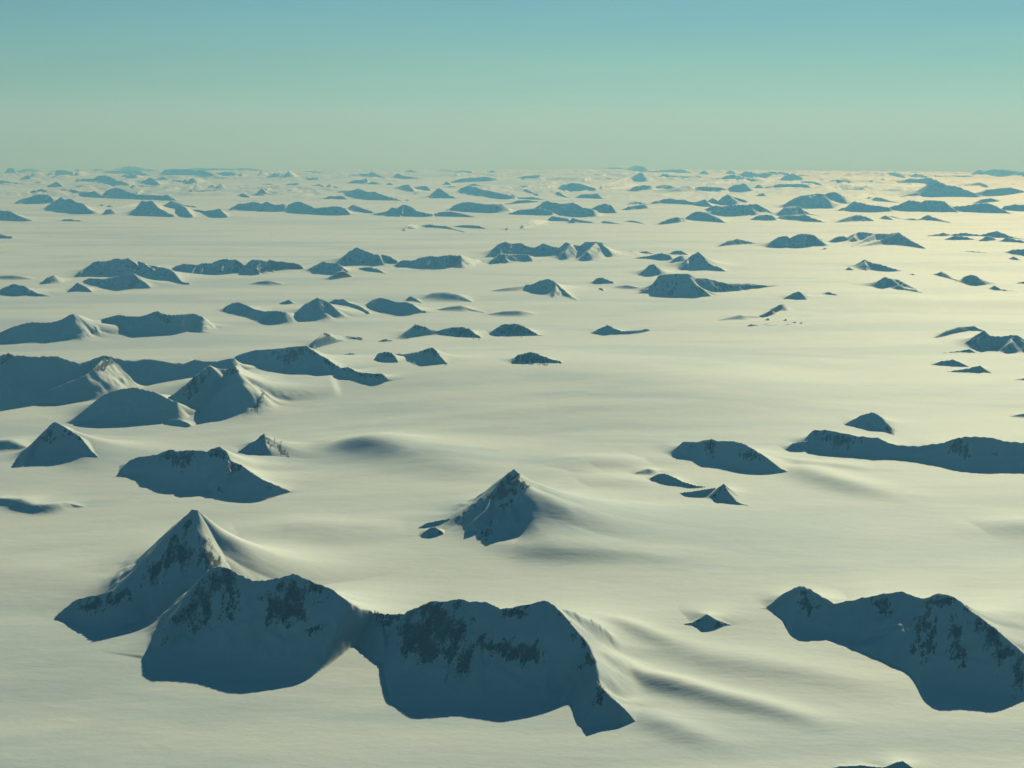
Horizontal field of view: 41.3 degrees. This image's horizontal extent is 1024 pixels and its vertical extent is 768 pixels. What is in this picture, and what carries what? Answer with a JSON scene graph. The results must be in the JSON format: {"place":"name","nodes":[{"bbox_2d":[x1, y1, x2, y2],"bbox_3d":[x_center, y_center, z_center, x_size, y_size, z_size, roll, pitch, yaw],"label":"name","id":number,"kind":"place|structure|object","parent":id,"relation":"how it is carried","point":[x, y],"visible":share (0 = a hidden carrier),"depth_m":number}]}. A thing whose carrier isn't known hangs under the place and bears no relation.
{"place":"outdoors","nodes":[
{"label":"outdoors","id":0,"kind":"place"},
{"bbox_2d":[29,275,74,284],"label":"hill","id":1,"kind":"structure","parent":0,"point":[53,279],"depth_m":350.25},
{"bbox_2d":[312,271,360,279],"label":"hill","id":2,"kind":"structure","parent":0,"point":[340,275],"depth_m":358.73},
{"bbox_2d":[449,176,501,182],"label":"hill","id":3,"kind":"structure","parent":0,"point":[476,179],"depth_m":1113.33},
{"bbox_2d":[0,169,1023,767],"bbox_3d":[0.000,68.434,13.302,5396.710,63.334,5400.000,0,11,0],"label":"snowfield","id":4,"kind":"structure","parent":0,"point":[772,691],"depth_m":185.18},
{"bbox_2d":[0,428,46,452],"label":"snow mound","id":5,"kind":"object","parent":4,"relation":"on","point":[11,440],"visible":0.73,"depth_m":173.48},
{"bbox_2d":[0,273,50,280],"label":"snow mound","id":6,"kind":"object","parent":4,"relation":"on","point":[20,277],"visible":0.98,"depth_m":358.51},
{"bbox_2d":[0,284,65,296],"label":"mountain","id":7,"kind":"structure","parent":4,"relation":"on","point":[13,290],"depth_m":325.27},
{"bbox_2d":[0,210,65,221],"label":"mountain","id":8,"kind":"structure","parent":4,"relation":"on","point":[8,216],"depth_m":598.85},
{"bbox_2d":[2,194,87,203],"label":"mountain","id":9,"kind":"structure","parent":4,"relation":"on","point":[41,199],"depth_m":746.68},
{"bbox_2d":[0,484,110,517],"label":"snow mound","id":10,"kind":"object","parent":4,"relation":"on","point":[38,500],"visible":1,"depth_m":145.48},
{"bbox_2d":[0,313,128,344],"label":"mountain","id":11,"kind":"structure","parent":4,"relation":"on","point":[67,328],"depth_m":256.08},
{"bbox_2d":[62,188,104,197],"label":"hill","id":12,"kind":"structure","parent":4,"relation":"on","point":[89,194],"depth_m":832.86},
{"bbox_2d":[32,197,135,213],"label":"mountain","id":13,"kind":"structure","parent":4,"relation":"on","point":[65,206],"depth_m":664.34},
{"bbox_2d":[64,283,104,291],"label":"hill","id":14,"kind":"structure","parent":4,"relation":"on","point":[77,287],"depth_m":331.89},
{"bbox_2d":[70,175,142,185],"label":"hill","id":15,"kind":"structure","parent":4,"relation":"on","point":[108,180],"depth_m":1069.02},
{"bbox_2d":[0,422,219,479],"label":"mountain","id":16,"kind":"structure","parent":4,"relation":"on","point":[89,453],"depth_m":164.07},
{"bbox_2d":[74,166,157,170],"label":"hill","id":17,"kind":"structure","parent":4,"relation":"on","point":[126,168],"depth_m":2008.29},
{"bbox_2d":[37,387,198,427],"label":"mountain","id":18,"kind":"structure","parent":4,"relation":"on","point":[129,407],"depth_m":185.52},
{"bbox_2d":[48,258,197,277],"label":"mountain","id":19,"kind":"structure","parent":4,"relation":"on","point":[116,267],"depth_m":367.77},
{"bbox_2d":[0,351,257,410],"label":"mountain","id":20,"kind":"structure","parent":4,"relation":"on","point":[26,381],"depth_m":202.30},
{"bbox_2d":[82,273,204,290],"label":"mountain","id":21,"kind":"structure","parent":4,"relation":"on","point":[132,282],"depth_m":338.06},
{"bbox_2d":[103,188,189,200],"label":"hill","id":22,"kind":"structure","parent":4,"relation":"on","point":[117,193],"depth_m":793.14},
{"bbox_2d":[117,200,231,216],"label":"mountain","id":23,"kind":"structure","parent":4,"relation":"on","point":[148,208],"depth_m":633.44},
{"bbox_2d":[101,311,251,337],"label":"mountain","id":24,"kind":"structure","parent":4,"relation":"on","point":[155,324],"depth_m":264.49},
{"bbox_2d":[161,419,198,427],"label":"rock outcrop","id":25,"kind":"object","parent":4,"relation":"on","point":[180,423],"visible":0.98,"depth_m":182.12},
{"bbox_2d":[136,261,235,284],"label":"mountain","id":26,"kind":"structure","parent":4,"relation":"on","point":[147,271],"depth_m":359.27},
{"bbox_2d":[159,169,224,176],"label":"hill","id":27,"kind":"structure","parent":4,"relation":"on","point":[191,172],"depth_m":1334.83},
{"bbox_2d":[157,201,233,217],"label":"mountain","id":28,"kind":"structure","parent":4,"relation":"on","point":[184,212],"depth_m":640.57},
{"bbox_2d":[172,259,245,274],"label":"mountain","id":29,"kind":"structure","parent":4,"relation":"on","point":[226,266],"depth_m":372.01},
{"bbox_2d":[22,509,427,636],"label":"mountain","id":30,"kind":"structure","parent":4,"relation":"on","point":[118,581],"depth_m":118.92},
{"bbox_2d":[192,208,267,217],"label":"mountain","id":31,"kind":"structure","parent":4,"relation":"on","point":[218,213],"depth_m":619.39},
{"bbox_2d":[118,445,363,502],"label":"mountain","id":32,"kind":"structure","parent":4,"relation":"on","point":[225,473],"depth_m":153.11},
{"bbox_2d":[142,365,355,425],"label":"mountain","id":33,"kind":"structure","parent":4,"relation":"on","point":[234,395],"depth_m":191.62},
{"bbox_2d":[219,202,287,211],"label":"mountain","id":34,"kind":"structure","parent":4,"relation":"on","point":[260,207],"depth_m":668.48},
{"bbox_2d":[211,302,305,325],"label":"mountain","id":35,"kind":"structure","parent":4,"relation":"on","point":[261,314],"depth_m":282.04},
{"bbox_2d":[245,281,304,285],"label":"snow mound","id":36,"kind":"object","parent":4,"relation":"on","point":[265,283],"visible":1,"depth_m":343.74},
{"bbox_2d":[236,259,314,275],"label":"mountain","id":37,"kind":"structure","parent":4,"relation":"on","point":[257,267],"depth_m":372.42},
{"bbox_2d":[218,431,362,457],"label":"mountain","id":38,"kind":"structure","parent":4,"relation":"on","point":[269,443],"depth_m":166.62},
{"bbox_2d":[214,346,418,374],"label":"mountain","id":39,"kind":"structure","parent":4,"relation":"on","point":[302,359],"depth_m":218.99},
{"bbox_2d":[262,297,386,322],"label":"mountain","id":40,"kind":"structure","parent":4,"relation":"on","point":[317,309],"depth_m":283.22},
{"bbox_2d":[276,332,374,348],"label":"mountain","id":41,"kind":"structure","parent":4,"relation":"on","point":[324,339],"depth_m":249.98},
{"bbox_2d":[284,201,369,215],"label":"mountain","id":42,"kind":"structure","parent":4,"relation":"on","point":[298,207],"depth_m":637.50},
{"bbox_2d":[300,261,387,274],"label":"mountain","id":43,"kind":"structure","parent":4,"relation":"on","point":[323,268],"depth_m":372.58},
{"bbox_2d":[329,299,372,313],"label":"hill","id":44,"kind":"structure","parent":4,"relation":"on","point":[355,304],"depth_m":306.29},
{"bbox_2d":[304,247,416,266],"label":"mountain","id":45,"kind":"structure","parent":4,"relation":"on","point":[356,256],"depth_m":394.61},
{"bbox_2d":[337,189,406,200],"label":"hill","id":46,"kind":"structure","parent":4,"relation":"on","point":[360,194],"depth_m":789.32},
{"bbox_2d":[333,365,418,385],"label":"mountain","id":47,"kind":"structure","parent":4,"relation":"on","point":[373,376],"depth_m":207.60},
{"bbox_2d":[374,352,405,362],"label":"mountain","id":48,"kind":"structure","parent":4,"relation":"on","point":[387,357],"depth_m":221.81},
{"bbox_2d":[365,205,438,216],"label":"mountain","id":49,"kind":"structure","parent":4,"relation":"on","point":[406,211],"depth_m":621.40},
{"bbox_2d":[361,298,446,315],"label":"mountain","id":50,"kind":"structure","parent":4,"relation":"on","point":[388,307],"depth_m":294.16},
{"bbox_2d":[101,564,721,732],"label":"mountain","id":51,"kind":"structure","parent":4,"relation":"on","point":[587,656],"depth_m":102.31},
{"bbox_2d":[390,224,466,231],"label":"mountain","id":52,"kind":"structure","parent":4,"relation":"on","point":[410,227],"depth_m":539.43},
{"bbox_2d":[365,324,492,339],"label":"mountain","id":53,"kind":"structure","parent":4,"relation":"on","point":[416,330],"depth_m":259.54},
{"bbox_2d":[419,527,444,537],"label":"rock outcrop","id":54,"kind":"object","parent":4,"relation":"on","point":[433,532],"visible":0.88,"depth_m":132.63},
{"bbox_2d":[411,188,468,198],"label":"hill","id":55,"kind":"structure","parent":4,"relation":"on","point":[438,193],"depth_m":802.39},
{"bbox_2d":[392,254,499,269],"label":"mountain","id":56,"kind":"structure","parent":4,"relation":"on","point":[449,261],"depth_m":385.70},
{"bbox_2d":[395,348,510,365],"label":"mountain","id":57,"kind":"structure","parent":4,"relation":"on","point":[429,356],"depth_m":218.85},
{"bbox_2d":[399,290,509,302],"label":"snow mound","id":58,"kind":"object","parent":4,"relation":"on","point":[450,296],"visible":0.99,"depth_m":316.68},
{"bbox_2d":[437,303,498,312],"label":"snow mound","id":59,"kind":"object","parent":4,"relation":"on","point":[466,308],"visible":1,"depth_m":296.78},
{"bbox_2d":[437,202,517,212],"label":"mountain","id":60,"kind":"structure","parent":4,"relation":"on","point":[470,207],"depth_m":653.31},
{"bbox_2d":[452,186,517,198],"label":"hill","id":61,"kind":"structure","parent":4,"relation":"on","point":[473,191],"depth_m":822.53},
{"bbox_2d":[488,284,530,291],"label":"snow mound","id":62,"kind":"object","parent":4,"relation":"on","point":[510,288],"visible":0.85,"depth_m":331.79},
{"bbox_2d":[472,254,555,264],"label":"mountain","id":63,"kind":"structure","parent":4,"relation":"on","point":[506,258],"depth_m":403.78},
{"bbox_2d":[478,324,558,336],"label":"mountain","id":64,"kind":"structure","parent":4,"relation":"on","point":[510,330],"depth_m":260.07},
{"bbox_2d":[483,308,558,316],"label":"snow mound","id":65,"kind":"object","parent":4,"relation":"on","point":[532,312],"visible":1,"depth_m":289.59},
{"bbox_2d":[492,220,558,229],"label":"mountain","id":66,"kind":"structure","parent":4,"relation":"on","point":[531,224],"depth_m":551.19},
{"bbox_2d":[493,352,566,365],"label":"mountain","id":67,"kind":"structure","parent":4,"relation":"on","point":[530,358],"depth_m":217.66},
{"bbox_2d":[508,208,556,215],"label":"hill","id":68,"kind":"structure","parent":4,"relation":"on","point":[538,212],"depth_m":630.20},
{"bbox_2d":[448,242,645,260],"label":"mountain","id":69,"kind":"structure","parent":4,"relation":"on","point":[592,251],"depth_m":419.53},
{"bbox_2d":[524,279,611,300],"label":"mountain","id":70,"kind":"structure","parent":4,"relation":"on","point":[553,289],"depth_m":327.95},
{"bbox_2d":[514,201,640,216],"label":"mountain","id":71,"kind":"structure","parent":4,"relation":"on","point":[572,209],"depth_m":627.03},
{"bbox_2d":[553,183,605,191],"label":"hill","id":72,"kind":"structure","parent":4,"relation":"on","point":[570,187],"depth_m":902.73},
{"bbox_2d":[386,467,810,585],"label":"mountain","id":73,"kind":"structure","parent":4,"relation":"on","point":[552,523],"depth_m":132.66},
{"bbox_2d":[580,277,622,284],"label":"rock outcrop","id":74,"kind":"object","parent":4,"relation":"on","point":[600,281],"visible":1,"depth_m":345.76},
{"bbox_2d":[592,204,628,212],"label":"hill","id":75,"kind":"structure","parent":4,"relation":"on","point":[604,208],"depth_m":639.53},
{"bbox_2d":[583,325,651,335],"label":"mountain","id":76,"kind":"structure","parent":4,"relation":"on","point":[605,330],"depth_m":262.27},
{"bbox_2d":[599,177,654,189],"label":"hill","id":77,"kind":"structure","parent":4,"relation":"on","point":[627,183],"depth_m":965.83},
{"bbox_2d":[609,457,690,475],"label":"snow mound","id":78,"kind":"object","parent":4,"relation":"on","point":[642,467],"visible":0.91,"depth_m":160.00},
{"bbox_2d":[631,253,675,260],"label":"hill","id":79,"kind":"structure","parent":4,"relation":"on","point":[661,257],"depth_m":408.66},
{"bbox_2d":[620,264,694,276],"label":"mountain","id":80,"kind":"structure","parent":4,"relation":"on","point":[652,270],"depth_m":369.17},
{"bbox_2d":[646,217,698,224],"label":"mountain","id":81,"kind":"structure","parent":4,"relation":"on","point":[673,220],"depth_m":576.29},
{"bbox_2d":[644,473,705,487],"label":"hill","id":82,"kind":"structure","parent":4,"relation":"on","point":[682,480],"depth_m":152.40},
{"bbox_2d":[644,198,726,206],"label":"mountain","id":83,"kind":"structure","parent":4,"relation":"on","point":[704,203],"depth_m":729.97},
{"bbox_2d":[654,186,719,192],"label":"snow mound","id":84,"kind":"object","parent":4,"relation":"on","point":[683,189],"visible":0.77,"depth_m":887.53},
{"bbox_2d":[680,487,715,496],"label":"hill","id":85,"kind":"structure","parent":4,"relation":"on","point":[699,493],"depth_m":146.94},
{"bbox_2d":[626,274,779,297],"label":"mountain","id":86,"kind":"structure","parent":4,"relation":"on","point":[676,286],"depth_m":322.99},
{"bbox_2d":[648,252,763,271],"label":"mountain","id":87,"kind":"structure","parent":4,"relation":"on","point":[697,261],"depth_m":384.94},
{"bbox_2d":[684,211,746,222],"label":"mountain","id":88,"kind":"structure","parent":4,"relation":"on","point":[701,216],"depth_m":589.93},
{"bbox_2d":[678,593,769,631],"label":"rock outcrop","id":89,"kind":"object","parent":4,"relation":"on","point":[706,612],"visible":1,"depth_m":111.98},
{"bbox_2d":[694,479,764,505],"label":"mountain","id":90,"kind":"structure","parent":4,"relation":"on","point":[735,492],"depth_m":147.31},
{"bbox_2d":[703,239,755,246],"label":"mountain","id":91,"kind":"structure","parent":4,"relation":"on","point":[728,242],"depth_m":464.23},
{"bbox_2d":[690,204,771,216],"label":"mountain","id":92,"kind":"structure","parent":4,"relation":"on","point":[739,210],"depth_m":628.04},
{"bbox_2d":[708,194,758,204],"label":"mountain","id":93,"kind":"structure","parent":4,"relation":"on","point":[727,199],"depth_m":723.42},
{"bbox_2d":[649,439,825,474],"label":"mountain","id":94,"kind":"structure","parent":4,"relation":"on","point":[749,456],"depth_m":162.54},
{"bbox_2d":[709,312,772,320],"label":"snow mound","id":95,"kind":"object","parent":4,"relation":"on","point":[736,316],"visible":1,"depth_m":283.66},
{"bbox_2d":[727,183,774,192],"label":"hill","id":96,"kind":"structure","parent":4,"relation":"on","point":[743,187],"depth_m":886.34},
{"bbox_2d":[755,304,795,317],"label":"mountain","id":97,"kind":"structure","parent":4,"relation":"on","point":[770,311],"depth_m":291.56},
{"bbox_2d":[775,440,809,451],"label":"rock outcrop","id":98,"kind":"object","parent":4,"relation":"on","point":[802,446],"visible":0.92,"depth_m":168.31},
{"bbox_2d":[745,234,842,248],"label":"mountain","id":99,"kind":"structure","parent":4,"relation":"on","point":[797,241],"depth_m":455.16},
{"bbox_2d":[770,206,822,216],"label":"mountain","id":100,"kind":"structure","parent":4,"relation":"on","point":[797,210],"depth_m":632.96},
{"bbox_2d":[772,292,829,299],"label":"mountain","id":101,"kind":"structure","parent":4,"relation":"on","point":[799,296],"depth_m":314.75},
{"bbox_2d":[776,214,829,222],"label":"mountain","id":102,"kind":"structure","parent":4,"relation":"on","point":[803,218],"depth_m":589.36},
{"bbox_2d":[759,192,886,208],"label":"mountain","id":103,"kind":"structure","parent":4,"relation":"on","point":[832,200],"depth_m":696.71},
{"bbox_2d":[830,215,878,222],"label":"mountain","id":104,"kind":"structure","parent":4,"relation":"on","point":[856,218],"depth_m":587.13},
{"bbox_2d":[826,201,899,212],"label":"mountain","id":105,"kind":"structure","parent":4,"relation":"on","point":[854,206],"depth_m":661.76},
{"bbox_2d":[833,277,919,289],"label":"mountain","id":106,"kind":"structure","parent":4,"relation":"on","point":[884,283],"depth_m":340.88},
{"bbox_2d":[839,259,913,271],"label":"mountain","id":107,"kind":"structure","parent":4,"relation":"on","point":[865,265],"depth_m":383.08},
{"bbox_2d":[836,412,924,434],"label":"mountain","id":108,"kind":"structure","parent":4,"relation":"on","point":[891,423],"depth_m":181.94},
{"bbox_2d":[749,567,1023,708],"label":"mountain","id":109,"kind":"structure","parent":4,"relation":"on","point":[943,637],"depth_m":105.87},
{"bbox_2d":[822,232,956,248],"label":"mountain","id":110,"kind":"structure","parent":4,"relation":"on","point":[861,239],"depth_m":469.32},
{"bbox_2d":[831,741,952,767],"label":"rock outcrop","id":111,"kind":"object","parent":4,"relation":"on","point":[887,754],"visible":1,"depth_m":87.19},
{"bbox_2d":[777,428,1023,473],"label":"mountain","id":112,"kind":"structure","parent":4,"relation":"on","point":[977,453],"depth_m":164.44},
{"bbox_2d":[890,200,959,211],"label":"mountain","id":113,"kind":"structure","parent":4,"relation":"on","point":[925,206],"depth_m":666.02},
{"bbox_2d":[896,177,957,186],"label":"hill","id":114,"kind":"structure","parent":4,"relation":"on","point":[926,180],"depth_m":1047.25},
{"bbox_2d":[866,180,990,196],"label":"mountain","id":115,"kind":"structure","parent":4,"relation":"on","point":[934,188],"depth_m":818.32},
{"bbox_2d":[925,358,975,366],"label":"mountain","id":116,"kind":"structure","parent":4,"relation":"on","point":[952,362],"depth_m":229.20},
{"bbox_2d":[921,324,990,337],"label":"mountain","id":117,"kind":"structure","parent":4,"relation":"on","point":[938,332],"depth_m":265.64},
{"bbox_2d":[947,364,1002,373],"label":"mountain","id":118,"kind":"structure","parent":4,"relation":"on","point":[979,368],"depth_m":222.70},
{"bbox_2d":[926,231,1023,239],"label":"mountain","id":119,"kind":"structure","parent":4,"relation":"on","point":[995,234],"depth_m":501.83},
{"bbox_2d":[928,330,1023,353],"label":"mountain","id":120,"kind":"structure","parent":4,"relation":"on","point":[984,341],"depth_m":245.53},
{"bbox_2d":[944,275,1018,285],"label":"mountain","id":121,"kind":"structure","parent":4,"relation":"on","point":[971,280],"depth_m":347.35},
{"bbox_2d":[953,203,1021,213],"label":"mountain","id":122,"kind":"structure","parent":4,"relation":"on","point":[982,208],"depth_m":658.85},
{"bbox_2d":[972,169,1023,176],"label":"hill","id":123,"kind":"structure","parent":4,"relation":"on","point":[998,172],"depth_m":1345.63},
{"bbox_2d":[976,187,1023,196],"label":"hill","id":124,"kind":"structure","parent":4,"relation":"on","point":[999,191],"depth_m":853.91},
{"bbox_2d":[997,409,1023,418],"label":"snow mound","id":125,"kind":"object","parent":4,"relation":"on","point":[1018,414],"visible":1,"depth_m":190.89},
{"bbox_2d":[0,0,1023,172],"label":"sky","id":126,"kind":"structure","parent":0,"point":[86,85]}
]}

